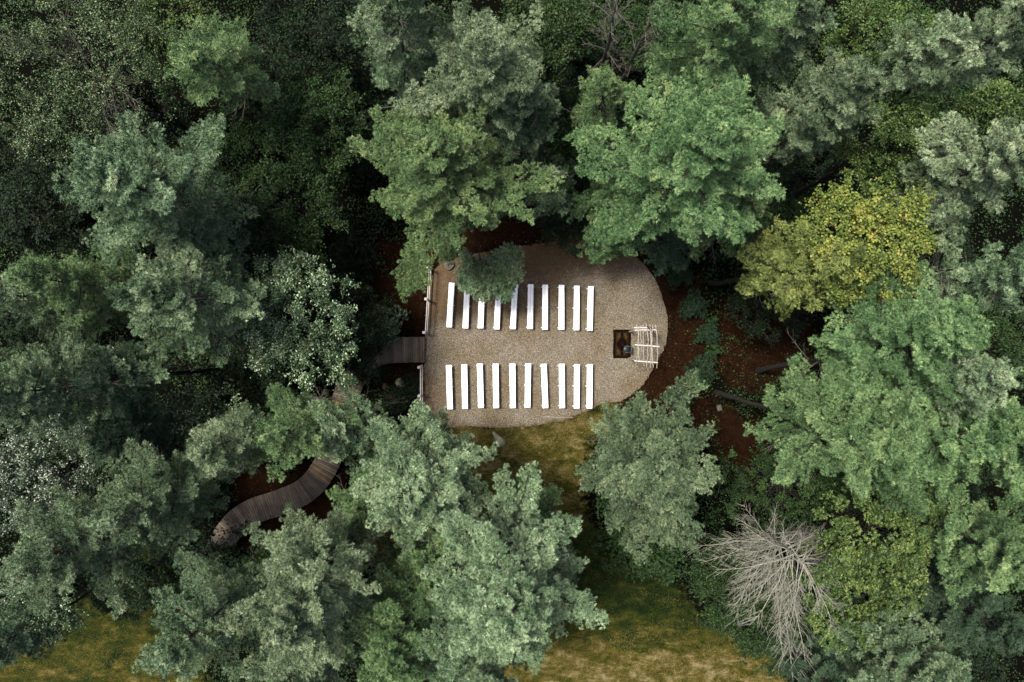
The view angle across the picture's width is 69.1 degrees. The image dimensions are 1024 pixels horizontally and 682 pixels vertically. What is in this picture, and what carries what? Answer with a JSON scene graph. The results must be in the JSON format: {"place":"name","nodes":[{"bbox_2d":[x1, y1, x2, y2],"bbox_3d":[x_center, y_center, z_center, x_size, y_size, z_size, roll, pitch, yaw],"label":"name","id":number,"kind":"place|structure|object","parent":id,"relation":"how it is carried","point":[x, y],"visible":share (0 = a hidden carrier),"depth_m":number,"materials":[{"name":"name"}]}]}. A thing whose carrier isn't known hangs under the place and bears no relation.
{"place":"outdoors","nodes":[
{"label":"outdoors","id":0,"kind":"place"},
{"bbox_2d":[0,234,782,681],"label":"grass","id":1,"kind":"structure","parent":0,"point":[546,630],"depth_m":45.04,"materials":[{"name":"green plant"}]},
{"bbox_2d":[0,0,1023,681],"bbox_3d":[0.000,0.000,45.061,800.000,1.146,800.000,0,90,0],"label":"ground","id":2,"kind":"structure","parent":0,"point":[676,356],"depth_m":45.05,"materials":[{"name":"brown soil"}]},
{"bbox_2d":[0,122,65,208],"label":"understorey tree","id":3,"kind":"object","parent":2,"relation":"on","point":[4,165],"visible":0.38,"depth_m":40.41,"materials":[{"name":"green plant"}]},
{"bbox_2d":[0,589,92,672],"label":"pine tree","id":4,"kind":"object","parent":2,"relation":"on","point":[23,646],"visible":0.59,"depth_m":36.19,"materials":[{"name":"green plant"}]},
{"bbox_2d":[0,554,93,650],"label":"broadleaf tree","id":5,"kind":"object","parent":2,"relation":"on","point":[52,615],"visible":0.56,"depth_m":36.76,"materials":[{"name":"green plant"}]},
{"bbox_2d":[0,299,97,373],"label":"understorey tree","id":6,"kind":"object","parent":2,"relation":"on","point":[11,335],"visible":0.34,"depth_m":40.01,"materials":[{"name":"green plant"}]},
{"bbox_2d":[0,263,117,339],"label":"pine tree","id":7,"kind":"object","parent":2,"relation":"on","point":[22,301],"visible":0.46,"depth_m":31.09,"materials":[{"name":"green plant"}]},
{"bbox_2d":[0,413,118,541],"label":"broadleaf tree","id":8,"kind":"object","parent":2,"relation":"on","point":[81,472],"visible":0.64,"depth_m":34.35,"materials":[{"name":"green plant"}]},
{"bbox_2d":[0,153,128,258],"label":"broadleaf tree","id":9,"kind":"object","parent":2,"relation":"on","point":[10,229],"visible":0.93,"depth_m":36.13,"materials":[{"name":"green plant"}]},
{"bbox_2d":[0,0,195,168],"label":"broadleaf tree","id":10,"kind":"object","parent":2,"relation":"on","point":[114,79],"visible":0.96,"depth_m":32.49,"materials":[{"name":"green plant"}]},
{"bbox_2d":[0,474,198,622],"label":"pine tree","id":11,"kind":"object","parent":2,"relation":"on","point":[73,515],"visible":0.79,"depth_m":29.96,"materials":[{"name":"green plant"}]},
{"bbox_2d":[0,311,200,456],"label":"pine tree","id":12,"kind":"object","parent":2,"relation":"on","point":[20,378],"visible":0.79,"depth_m":30.77,"materials":[{"name":"green plant"}]},
{"bbox_2d":[4,231,207,335],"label":"pine tree","id":13,"kind":"object","parent":2,"relation":"on","point":[44,271],"visible":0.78,"depth_m":30.97,"materials":[{"name":"green plant"}]},
{"bbox_2d":[72,547,179,620],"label":"understorey tree","id":14,"kind":"object","parent":2,"relation":"on","point":[139,568],"visible":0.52,"depth_m":40.13,"materials":[{"name":"green plant"}]},
{"bbox_2d":[69,386,203,470],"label":"pine tree","id":15,"kind":"object","parent":2,"relation":"on","point":[114,436],"visible":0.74,"depth_m":35.48,"materials":[{"name":"green plant"}]},
{"bbox_2d":[88,58,185,161],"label":"understorey tree","id":16,"kind":"object","parent":2,"relation":"on","point":[170,124],"visible":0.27,"depth_m":40.07,"materials":[{"name":"green plant"}]},
{"bbox_2d":[71,340,223,409],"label":"pine tree","id":17,"kind":"object","parent":2,"relation":"on","point":[86,381],"visible":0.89,"depth_m":33.42,"materials":[{"name":"green plant"}]},
{"bbox_2d":[51,110,291,274],"bbox_3d":[-14.734,-6.169,35.486,7.593,19.534,6.481,-27,90,0],"label":"pine tree","id":18,"kind":"object","parent":2,"relation":"on","point":[106,184],"visible":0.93,"depth_m":28.51,"materials":[{"name":"green plant"}]},
{"bbox_2d":[83,437,260,562],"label":"pine tree","id":19,"kind":"object","parent":2,"relation":"on","point":[143,475],"visible":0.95,"depth_m":31.84,"materials":[{"name":"green plant"}]},
{"bbox_2d":[117,0,249,102],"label":"broadleaf tree","id":20,"kind":"object","parent":2,"relation":"on","point":[161,7],"visible":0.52,"depth_m":34.50,"materials":[{"name":"green plant"}]},
{"bbox_2d":[103,233,270,367],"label":"pine tree","id":21,"kind":"object","parent":2,"relation":"on","point":[161,293],"visible":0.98,"depth_m":30.30,"materials":[{"name":"green plant"}]},
{"bbox_2d":[143,508,251,615],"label":"understorey tree","id":22,"kind":"object","parent":2,"relation":"on","point":[227,548],"visible":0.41,"depth_m":41.19,"materials":[{"name":"green plant"}]},
{"bbox_2d":[154,186,252,276],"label":"pine tree","id":23,"kind":"object","parent":2,"relation":"on","point":[183,225],"visible":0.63,"depth_m":32.82,"materials":[{"name":"green plant"}]},
{"bbox_2d":[157,373,249,466],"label":"broadleaf tree","id":24,"kind":"object","parent":2,"relation":"on","point":[186,429],"visible":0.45,"depth_m":38.00,"materials":[{"name":"green plant"}]},
{"bbox_2d":[131,541,291,681],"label":"pine tree","id":25,"kind":"object","parent":2,"relation":"on","point":[169,647],"visible":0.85,"depth_m":30.46,"materials":[{"name":"green plant"}]},
{"bbox_2d":[161,10,280,119],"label":"pine tree","id":26,"kind":"object","parent":2,"relation":"on","point":[194,53],"visible":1,"depth_m":30.43,"materials":[{"name":"green plant"}]},
{"bbox_2d":[178,120,279,219],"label":"understorey tree","id":27,"kind":"object","parent":2,"relation":"on","point":[236,176],"visible":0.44,"depth_m":40.19,"materials":[{"name":"green plant"}]},
{"bbox_2d":[182,399,304,482],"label":"pine tree","id":28,"kind":"object","parent":2,"relation":"on","point":[239,444],"visible":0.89,"depth_m":32.85,"materials":[{"name":"green plant"}]},
{"bbox_2d":[203,345,297,428],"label":"understorey tree","id":29,"kind":"object","parent":2,"relation":"on","point":[241,373],"visible":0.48,"depth_m":40.44,"materials":[{"name":"green plant"}]},
{"bbox_2d":[210,194,303,291],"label":"broadleaf tree","id":30,"kind":"object","parent":2,"relation":"on","point":[268,226],"visible":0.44,"depth_m":36.64,"materials":[{"name":"green plant"}]},
{"bbox_2d":[212,39,322,136],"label":"understorey tree","id":31,"kind":"object","parent":2,"relation":"on","point":[252,114],"visible":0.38,"depth_m":39.95,"materials":[{"name":"green plant"}]},
{"bbox_2d":[218,147,349,270],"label":"broadleaf tree","id":32,"kind":"object","parent":2,"relation":"on","point":[309,218],"visible":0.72,"depth_m":37.65,"materials":[{"name":"green plant"}]},
{"bbox_2d":[217,245,360,394],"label":"broadleaf tree","id":33,"kind":"object","parent":2,"relation":"on","point":[274,341],"visible":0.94,"depth_m":35.09,"materials":[{"name":"green plant"}]},
{"bbox_2d":[229,617,356,681],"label":"pine tree","id":34,"kind":"object","parent":2,"relation":"on","point":[296,674],"visible":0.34,"depth_m":32.91,"materials":[{"name":"green plant"}]},
{"bbox_2d":[214,473,384,680],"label":"pine tree","id":35,"kind":"object","parent":2,"relation":"on","point":[284,628],"visible":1,"depth_m":28.75,"materials":[{"name":"green plant"}]},
{"bbox_2d":[250,0,363,84],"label":"broadleaf tree","id":36,"kind":"object","parent":2,"relation":"on","point":[319,33],"visible":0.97,"depth_m":36.29,"materials":[{"name":"green plant"}]},
{"bbox_2d":[252,381,362,482],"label":"pine tree","id":37,"kind":"object","parent":2,"relation":"on","point":[276,430],"visible":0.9,"depth_m":32.48,"materials":[{"name":"green plant"}]},
{"bbox_2d":[192,337,424,571],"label":"boardwalk","id":38,"kind":"structure","parent":2,"relation":"on","point":[307,487],"depth_m":44.74,"materials":[{"name":"brown wood"}]},
{"bbox_2d":[258,59,370,208],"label":"broadleaf tree","id":39,"kind":"object","parent":2,"relation":"on","point":[328,102],"visible":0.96,"depth_m":36.56,"materials":[{"name":"green plant"}]},
{"bbox_2d":[273,374,401,490],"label":"pine tree","id":40,"kind":"object","parent":2,"relation":"on","point":[334,444],"visible":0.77,"depth_m":35.23,"materials":[{"name":"green plant"}]},
{"bbox_2d":[297,81,399,180],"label":"understorey tree","id":41,"kind":"object","parent":2,"relation":"on","point":[384,101],"visible":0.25,"depth_m":40.94,"materials":[{"name":"green plant"}]},
{"bbox_2d":[311,322,385,390],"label":"understorey tree","id":42,"kind":"object","parent":2,"relation":"on","point":[364,378],"visible":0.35,"depth_m":41.46,"materials":[{"name":"green plant"}]},
{"bbox_2d":[310,269,396,371],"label":"understorey tree","id":43,"kind":"object","parent":2,"relation":"on","point":[371,330],"visible":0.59,"depth_m":39.94,"materials":[{"name":"green plant"}]},
{"bbox_2d":[302,23,406,114],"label":"understorey tree","id":44,"kind":"object","parent":2,"relation":"on","point":[356,74],"visible":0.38,"depth_m":39.93,"materials":[{"name":"green plant"}]},
{"bbox_2d":[326,214,385,278],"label":"shrub","id":45,"kind":"object","parent":2,"relation":"on","point":[352,250],"visible":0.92,"depth_m":43.60,"materials":[{"name":"green plant"}]},
{"bbox_2d":[325,466,405,562],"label":"pine tree","id":46,"kind":"object","parent":2,"relation":"on","point":[356,521],"visible":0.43,"depth_m":34.90,"materials":[{"name":"green plant"}]},
{"bbox_2d":[345,0,444,119],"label":"pine tree","id":47,"kind":"object","parent":2,"relation":"on","point":[389,66],"visible":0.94,"depth_m":29.35,"materials":[{"name":"green plant"}]},
{"bbox_2d":[330,540,463,681],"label":"pine tree","id":48,"kind":"object","parent":2,"relation":"on","point":[389,656],"visible":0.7,"depth_m":30.49,"materials":[{"name":"green plant"}]},
{"bbox_2d":[344,397,498,569],"bbox_3d":[-4.200,6.667,37.329,7.332,15.556,6.979,29,90,0],"label":"pine tree","id":49,"kind":"object","parent":2,"relation":"on","point":[409,465],"visible":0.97,"depth_m":32.27,"materials":[{"name":"green plant"}]},
{"bbox_2d":[372,512,472,602],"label":"pine tree","id":50,"kind":"object","parent":2,"relation":"on","point":[414,560],"visible":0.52,"depth_m":32.72,"materials":[{"name":"green plant"}]},
{"bbox_2d":[347,97,563,303],"bbox_3d":[-2.470,-6.772,36.255,9.598,17.700,9.686,0,90,0],"label":"pine tree","id":51,"kind":"object","parent":2,"relation":"on","point":[438,153],"visible":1,"depth_m":31.96,"materials":[{"name":"green plant"}]},
{"bbox_2d":[388,0,547,169],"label":"pine tree","id":52,"kind":"object","parent":2,"relation":"on","point":[477,48],"visible":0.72,"depth_m":28.64,"materials":[{"name":"green plant"}]},
{"bbox_2d":[422,573,543,681],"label":"pine tree","id":53,"kind":"object","parent":2,"relation":"on","point":[473,672],"visible":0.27,"depth_m":31.00,"materials":[{"name":"green plant"}]},
{"bbox_2d":[412,460,609,680],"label":"pine tree","id":54,"kind":"object","parent":2,"relation":"on","point":[504,601],"visible":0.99,"depth_m":28.72,"materials":[{"name":"green plant"}]},
{"bbox_2d":[0,0,1023,681],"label":"undergrowth","id":55,"kind":"object","parent":2,"relation":"on","point":[68,144],"visible":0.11,"depth_m":44.64,"materials":[{"name":"green plant"}]},
{"bbox_2d":[473,62,562,178],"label":"pine tree","id":56,"kind":"object","parent":2,"relation":"on","point":[521,131],"visible":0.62,"depth_m":31.78,"materials":[{"name":"green plant"}]},
{"bbox_2d":[241,219,809,679],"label":"fallen leaves","id":57,"kind":"object","parent":2,"relation":"on","point":[567,369],"visible":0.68,"depth_m":44.99,"materials":[{"name":"brown plant"}]},
{"bbox_2d":[506,152,581,220],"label":"pine tree","id":58,"kind":"object","parent":2,"relation":"on","point":[550,199],"visible":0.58,"depth_m":35.50,"materials":[{"name":"green plant"}]},
{"bbox_2d":[421,241,667,427],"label":"gravel","id":59,"kind":"structure","parent":2,"relation":"on","point":[614,317],"depth_m":45.00,"materials":[{"name":"beige gravel"}]},
{"bbox_2d":[490,0,599,110],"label":"broadleaf tree","id":60,"kind":"object","parent":2,"relation":"on","point":[554,58],"visible":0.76,"depth_m":32.85,"materials":[{"name":"green plant"}]},
{"bbox_2d":[526,82,608,182],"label":"understorey tree","id":61,"kind":"object","parent":2,"relation":"on","point":[565,103],"visible":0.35,"depth_m":39.67,"materials":[{"name":"green plant"}]},
{"bbox_2d":[519,159,637,258],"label":"understorey tree","id":62,"kind":"object","parent":2,"relation":"on","point":[562,227],"visible":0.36,"depth_m":40.97,"materials":[{"name":"green plant"}]},
{"bbox_2d":[537,0,626,88],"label":"broadleaf tree","id":63,"kind":"object","parent":2,"relation":"on","point":[594,9],"visible":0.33,"depth_m":35.68,"materials":[{"name":"green plant"}]},
{"bbox_2d":[560,61,638,136],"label":"pine tree","id":64,"kind":"object","parent":2,"relation":"on","point":[603,80],"visible":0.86,"depth_m":31.99,"materials":[{"name":"green plant"}]},
{"bbox_2d":[566,161,651,247],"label":"pine tree","id":65,"kind":"object","parent":2,"relation":"on","point":[598,198],"visible":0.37,"depth_m":36.75,"materials":[{"name":"green plant"}]},
{"bbox_2d":[585,491,692,586],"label":"broadleaf tree","id":66,"kind":"object","parent":2,"relation":"on","point":[653,563],"visible":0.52,"depth_m":39.99,"materials":[{"name":"green plant"}]},
{"bbox_2d":[600,0,687,81],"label":"understorey tree","id":67,"kind":"object","parent":2,"relation":"on","point":[633,16],"visible":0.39,"depth_m":40.34,"materials":[{"name":"green plant"}]},
{"bbox_2d":[573,368,723,534],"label":"pine tree","id":68,"kind":"object","parent":2,"relation":"on","point":[667,472],"visible":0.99,"depth_m":33.38,"materials":[{"name":"green plant"}]},
{"bbox_2d":[603,453,705,566],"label":"pine tree","id":69,"kind":"object","parent":2,"relation":"on","point":[641,521],"visible":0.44,"depth_m":35.84,"materials":[{"name":"green plant"}]},
{"bbox_2d":[631,210,704,276],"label":"pine tree","id":70,"kind":"object","parent":2,"relation":"on","point":[675,244],"visible":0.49,"depth_m":38.45,"materials":[{"name":"green plant"}]},
{"bbox_2d":[562,42,785,255],"bbox_3d":[6.378,-7.755,34.397,8.609,21.391,8.584,0,90,0],"label":"broadleaf tree","id":71,"kind":"object","parent":2,"relation":"on","point":[701,143],"visible":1,"depth_m":28.25,"materials":[{"name":"green plant"}]},
{"bbox_2d":[641,0,803,130],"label":"pine tree","id":72,"kind":"object","parent":2,"relation":"on","point":[743,15],"visible":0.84,"depth_m":27.61,"materials":[{"name":"green plant"}]},
{"bbox_2d":[680,530,785,631],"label":"broadleaf tree","id":73,"kind":"object","parent":2,"relation":"on","point":[697,569],"visible":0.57,"depth_m":40.20,"materials":[{"name":"green plant"}]},
{"bbox_2d":[686,169,784,262],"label":"pine tree","id":74,"kind":"object","parent":2,"relation":"on","point":[758,207],"visible":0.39,"depth_m":34.57,"materials":[{"name":"green plant"}]},
{"bbox_2d":[695,555,802,670],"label":"understorey tree","id":75,"kind":"object","parent":2,"relation":"on","point":[748,636],"visible":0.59,"depth_m":40.33,"materials":[{"name":"green plant"}]},
{"bbox_2d":[722,257,817,347],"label":"broadleaf tree","id":76,"kind":"object","parent":2,"relation":"on","point":[759,326],"visible":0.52,"depth_m":39.96,"materials":[{"name":"green plant"}]},
{"bbox_2d":[685,501,857,681],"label":"dead tree","id":77,"kind":"object","parent":2,"relation":"on","point":[775,544],"visible":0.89,"depth_m":36.61,"materials":[{"name":"grey wood"}]},
{"bbox_2d":[717,420,839,547],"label":"broadleaf tree","id":78,"kind":"object","parent":2,"relation":"on","point":[766,459],"visible":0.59,"depth_m":40.25,"materials":[{"name":"green plant"}]},
{"bbox_2d":[720,178,837,292],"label":"understorey tree","id":79,"kind":"object","parent":2,"relation":"on","point":[795,205],"visible":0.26,"depth_m":40.97,"materials":[{"name":"green plant"}]},
{"bbox_2d":[741,88,818,205],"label":"understorey tree","id":80,"kind":"object","parent":2,"relation":"on","point":[791,170],"visible":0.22,"depth_m":40.71,"materials":[{"name":"green plant"}]},
{"bbox_2d":[731,0,836,89],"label":"pine tree","id":81,"kind":"object","parent":2,"relation":"on","point":[794,38],"visible":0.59,"depth_m":30.03,"materials":[{"name":"green plant"}]},
{"bbox_2d":[708,214,867,321],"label":"broadleaf tree","id":82,"kind":"object","parent":2,"relation":"on","point":[838,265],"visible":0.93,"depth_m":31.75,"materials":[{"name":"green plant"}]},
{"bbox_2d":[756,622,855,681],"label":"pine tree","id":83,"kind":"object","parent":2,"relation":"on","point":[826,669],"visible":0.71,"depth_m":39.06,"materials":[{"name":"green plant"}]},
{"bbox_2d":[726,46,887,177],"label":"pine tree","id":84,"kind":"object","parent":2,"relation":"on","point":[837,115],"visible":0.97,"depth_m":28.93,"materials":[{"name":"green plant"}]},
{"bbox_2d":[713,337,948,519],"bbox_3d":[14.109,3.264,35.055,6.957,19.430,7.166,14,90,0],"label":"pine tree","id":85,"kind":"object","parent":2,"relation":"on","point":[894,432],"visible":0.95,"depth_m":28.78,"materials":[{"name":"green plant"}]},
{"bbox_2d":[797,440,883,519],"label":"broadleaf tree","id":86,"kind":"object","parent":2,"relation":"on","point":[822,482],"visible":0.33,"depth_m":37.13,"materials":[{"name":"green plant"}]},
{"bbox_2d":[752,169,940,311],"bbox_3d":[14.629,-4.081,36.436,5.926,16.969,5.769,10,90,0],"label":"broadleaf tree","id":87,"kind":"object","parent":2,"relation":"on","point":[888,229],"visible":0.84,"depth_m":29.58,"materials":[{"name":"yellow plant"}]},
{"bbox_2d":[786,535,913,652],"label":"broadleaf tree","id":88,"kind":"object","parent":2,"relation":"on","point":[837,591],"visible":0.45,"depth_m":34.83,"materials":[{"name":"green plant"}]},
{"bbox_2d":[785,90,941,202],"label":"broadleaf tree","id":89,"kind":"object","parent":2,"relation":"on","point":[897,122],"visible":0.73,"depth_m":32.41,"materials":[{"name":"green plant"}]},
{"bbox_2d":[791,0,939,108],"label":"broadleaf tree","id":90,"kind":"object","parent":2,"relation":"on","point":[884,16],"visible":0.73,"depth_m":31.99,"materials":[{"name":"green plant"}]},
{"bbox_2d":[778,477,959,623],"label":"broadleaf tree","id":91,"kind":"object","parent":2,"relation":"on","point":[895,561],"visible":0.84,"depth_m":31.98,"materials":[{"name":"green plant"}]},
{"bbox_2d":[755,244,993,424],"bbox_3d":[15.200,-0.270,34.548,6.741,20.387,6.870,19,90,0],"label":"pine tree","id":92,"kind":"object","parent":2,"relation":"on","point":[942,325],"visible":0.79,"depth_m":27.68,"materials":[{"name":"green plant"}]},
{"bbox_2d":[783,8,985,148],"bbox_3d":[16.635,-11.467,35.996,3.050,18.453,3.098,0,90,0],"label":"pine tree","id":93,"kind":"object","parent":2,"relation":"on","point":[949,37],"visible":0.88,"depth_m":29.47,"materials":[{"name":"green plant"}]},
{"bbox_2d":[802,578,971,681],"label":"pine tree","id":94,"kind":"object","parent":2,"relation":"on","point":[937,666],"visible":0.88,"depth_m":33.55,"materials":[{"name":"green plant"}]},
{"bbox_2d":[784,307,1023,426],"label":"pine tree","id":95,"kind":"object","parent":2,"relation":"on","point":[988,377],"visible":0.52,"depth_m":26.11,"materials":[{"name":"green plant"}]},
{"bbox_2d":[799,387,1017,491],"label":"pine tree","id":96,"kind":"object","parent":2,"relation":"on","point":[983,448],"visible":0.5,"depth_m":28.41,"materials":[{"name":"green plant"}]},
{"bbox_2d":[808,0,1023,154],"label":"pine tree","id":97,"kind":"object","parent":2,"relation":"on","point":[972,62],"visible":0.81,"depth_m":27.82,"materials":[{"name":"green plant"}]},
{"bbox_2d":[828,110,1023,262],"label":"pine tree","id":98,"kind":"object","parent":2,"relation":"on","point":[997,167],"visible":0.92,"depth_m":29.00,"materials":[{"name":"green plant"}]},
{"bbox_2d":[857,538,1023,657],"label":"pine tree","id":99,"kind":"object","parent":2,"relation":"on","point":[1013,641],"visible":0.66,"depth_m":32.92,"materials":[{"name":"green plant"}]},
{"bbox_2d":[871,477,1023,609],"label":"pine tree","id":100,"kind":"object","parent":2,"relation":"on","point":[986,550],"visible":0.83,"depth_m":30.83,"materials":[{"name":"green plant"}]},
{"bbox_2d":[889,75,1023,158],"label":"broadleaf tree","id":101,"kind":"object","parent":2,"relation":"on","point":[1002,88],"visible":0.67,"depth_m":34.63,"materials":[{"name":"green plant"}]},
{"bbox_2d":[894,239,1023,316],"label":"pine tree","id":102,"kind":"object","parent":2,"relation":"on","point":[979,280],"visible":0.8,"depth_m":31.38,"materials":[{"name":"green plant"}]},
{"bbox_2d":[909,619,1023,681],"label":"understorey tree","id":103,"kind":"object","parent":2,"relation":"on","point":[982,658],"visible":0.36,"depth_m":40.44,"materials":[{"name":"green plant"}]},
{"bbox_2d":[917,387,1023,501],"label":"pine tree","id":104,"kind":"object","parent":2,"relation":"on","point":[1015,475],"visible":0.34,"depth_m":28.01,"materials":[{"name":"green plant"}]},
{"bbox_2d":[968,296,1023,377],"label":"understorey tree","id":105,"kind":"object","parent":2,"relation":"on","point":[1015,345],"visible":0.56,"depth_m":41.26,"materials":[{"name":"green plant"}]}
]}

